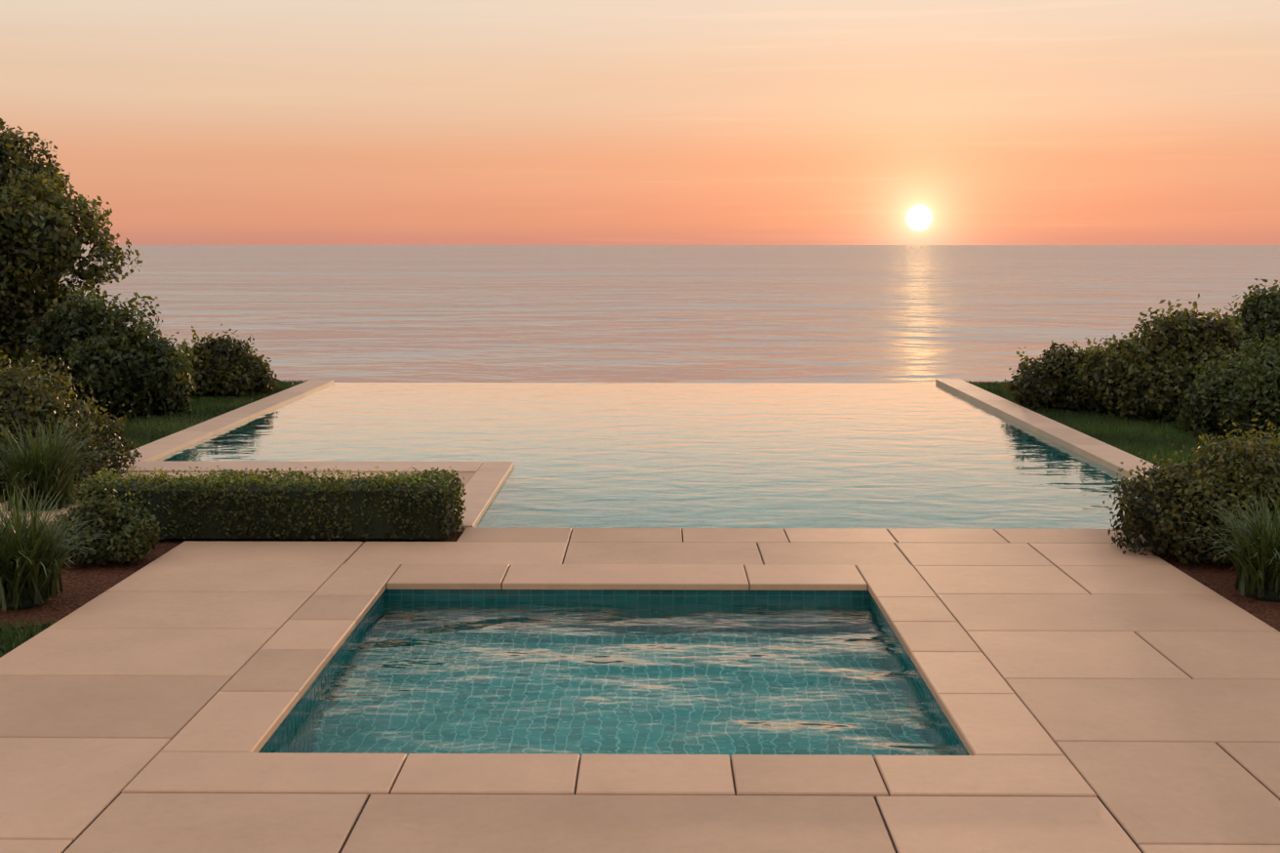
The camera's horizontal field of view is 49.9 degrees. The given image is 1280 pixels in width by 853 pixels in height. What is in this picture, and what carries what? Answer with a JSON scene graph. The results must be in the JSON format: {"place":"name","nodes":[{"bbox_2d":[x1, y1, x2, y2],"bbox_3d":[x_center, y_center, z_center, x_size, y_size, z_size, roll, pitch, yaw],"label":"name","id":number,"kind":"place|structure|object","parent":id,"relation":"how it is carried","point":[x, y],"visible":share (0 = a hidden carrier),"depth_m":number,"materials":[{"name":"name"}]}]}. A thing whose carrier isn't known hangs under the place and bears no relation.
{"place":"outdoors","nodes":[
{"label":"outdoors","id":0,"kind":"place"},
{"bbox_2d":[0,379,1232,657],"bbox_3d":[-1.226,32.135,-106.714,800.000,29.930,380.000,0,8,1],"label":"terrain","id":1,"kind":"structure","parent":0,"point":[51,624],"depth_m":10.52,"materials":[{"name":"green plant"}]},
{"bbox_2d":[0,410,114,511],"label":"grass tuft","id":2,"kind":"object","parent":1,"relation":"on","point":[44,468],"visible":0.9,"depth_m":14.80,"materials":[{"name":"green plant"}]},
{"bbox_2d":[0,118,143,371],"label":"tree","id":3,"kind":"object","parent":1,"relation":"on","point":[42,241],"visible":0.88,"depth_m":24.66,"materials":[{"name":"green plant"}]},
{"bbox_2d":[6,280,198,419],"bbox_3d":[-9.085,-1.208,23.048,3.080,2.483,2.638,0,8,1],"label":"bush","id":4,"kind":"object","parent":1,"relation":"on","point":[139,366],"visible":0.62,"depth_m":22.56,"materials":[{"name":"green plant"}]},
{"bbox_2d":[169,323,279,397],"bbox_3d":[-8.064,-1.265,26.499,1.878,1.396,2.014,4,9,30],"label":"bush","id":5,"kind":"object","parent":1,"relation":"on","point":[222,366],"visible":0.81,"depth_m":26.17,"materials":[{"name":"green plant"}]},
{"bbox_2d":[0,496,462,629],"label":"mulch bed","id":6,"kind":"object","parent":1,"relation":"on","point":[84,583],"visible":0.25,"depth_m":12.03,"materials":[{"name":"brown soil"}]},
{"bbox_2d":[0,480,115,610],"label":"grass tuft","id":7,"kind":"object","parent":6,"relation":"on","point":[30,567],"visible":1,"depth_m":10.96,"materials":[{"name":"green plant"}]},
{"bbox_2d":[0,349,141,501],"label":"bush","id":8,"kind":"object","parent":6,"relation":"on","point":[39,401],"visible":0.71,"depth_m":16.14,"materials":[{"name":"green plant"}]},
{"bbox_2d":[39,480,166,564],"bbox_3d":[-4.905,0.875,12.498,1.103,0.820,0.753,0,8,1],"label":"bush","id":9,"kind":"object","parent":6,"relation":"on","point":[134,533],"visible":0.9,"depth_m":12.39,"materials":[{"name":"green plant"}]},
{"bbox_2d":[70,465,467,540],"bbox_3d":[-3.650,0.767,13.679,3.834,0.679,0.966,0,8,1],"label":"hedge","id":10,"kind":"object","parent":6,"relation":"on","point":[240,504],"visible":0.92,"depth_m":13.36,"materials":[{"name":"green plant"}]},
{"bbox_2d":[0,472,475,524],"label":"paving","id":11,"kind":"structure","parent":1,"relation":"on","point":[467,476],"depth_m":17.04,"materials":[{"name":"stone"}]},
{"bbox_2d":[121,562,1096,797],"bbox_3d":[-0.143,1.595,9.743,5.090,0.055,5.170,0,8,1],"label":"pool coping","id":12,"kind":"object","parent":1,"relation":"on","point":[217,742],"visible":0.88,"depth_m":7.85,"materials":[{"name":"stone"}]},
{"bbox_2d":[258,589,969,755],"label":"pool wall","id":13,"kind":"structure","parent":1,"relation":"on","point":[637,594],"depth_m":11.62,"materials":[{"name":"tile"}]},
{"bbox_2d":[266,598,964,759],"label":"plunge pool water","id":14,"kind":"structure","parent":13,"relation":"in","point":[580,676],"depth_m":9.38,"materials":[{"name":"teal liquid"}]},
{"bbox_2d":[107,379,1167,531],"bbox_3d":[-0.194,0.063,21.373,13.635,0.150,15.015,0,8,1],"label":"pool coping","id":15,"kind":"object","parent":1,"relation":"on","point":[484,484],"visible":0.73,"depth_m":18.45,"materials":[{"name":"stone"}]},
{"bbox_2d":[62,528,1279,852],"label":"joint","id":16,"kind":"object","parent":1,"relation":"on","point":[730,759],"visible":0.1,"depth_m":7.44,"materials":[{"name":"brown concrete"}]},
{"bbox_2d":[0,526,1279,852],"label":"deck paving","id":17,"kind":"structure","parent":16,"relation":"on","point":[105,697],"depth_m":8.45,"materials":[{"name":"stone"}]},
{"bbox_2d":[1000,337,1100,410],"bbox_3d":[7.592,-0.837,24.419,2.226,1.530,1.942,3,8,22],"label":"bush","id":18,"kind":"object","parent":1,"relation":"on","point":[1047,381],"visible":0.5,"depth_m":23.93,"materials":[{"name":"green plant"}]},
{"bbox_2d":[1070,293,1272,423],"bbox_3d":[9.005,-1.147,23.213,3.113,2.217,3.045,-5,9,-34],"label":"bush","id":19,"kind":"object","parent":1,"relation":"on","point":[1133,377],"visible":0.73,"depth_m":22.73,"materials":[{"name":"green plant"}]},
{"bbox_2d":[1147,549,1279,631],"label":"mulch bed","id":20,"kind":"object","parent":1,"relation":"on","point":[1220,579],"depth_m":11.79,"materials":[{"name":"brown soil"}]},
{"bbox_2d":[1102,410,1279,564],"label":"bush","id":21,"kind":"object","parent":20,"relation":"on","point":[1166,508],"visible":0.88,"depth_m":12.50,"materials":[{"name":"green plant"}]},
{"bbox_2d":[1164,486,1279,601],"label":"grass tuft","id":22,"kind":"object","parent":20,"relation":"on","point":[1258,558],"visible":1,"depth_m":11.22,"materials":[{"name":"green plant"}]},
{"bbox_2d":[1171,333,1279,440],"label":"bush","id":23,"kind":"object","parent":1,"relation":"on","point":[1239,392],"visible":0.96,"depth_m":20.19,"materials":[{"name":"green plant"}]},
{"bbox_2d":[1207,278,1279,364],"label":"bush","id":24,"kind":"object","parent":1,"relation":"on","point":[1260,317],"visible":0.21,"depth_m":24.05,"materials":[{"name":"green plant"}]},
{"bbox_2d":[0,0,1279,244],"label":"sky","id":25,"kind":"structure","parent":0,"point":[196,122],"materials":[{"name":"orange"}]},
{"bbox_2d":[152,382,1140,528],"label":"infinity pool water","id":26,"kind":"structure","parent":0,"point":[660,455],"depth_m":19.29,"materials":[{"name":"blue liquid"}]},
{"bbox_2d":[58,244,1279,383],"bbox_3d":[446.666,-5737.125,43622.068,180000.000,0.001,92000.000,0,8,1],"label":"sea","id":27,"kind":"structure","parent":0,"point":[686,313],"depth_m":673.31,"materials":[{"name":"liquid"}]},
{"bbox_2d":[906,204,931,230],"bbox_3d":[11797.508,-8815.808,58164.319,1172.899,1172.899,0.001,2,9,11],"label":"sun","id":28,"kind":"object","parent":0,"point":[918,217],"visible":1,"depth_m":58164.42,"materials":[{"name":"white"}]}
]}

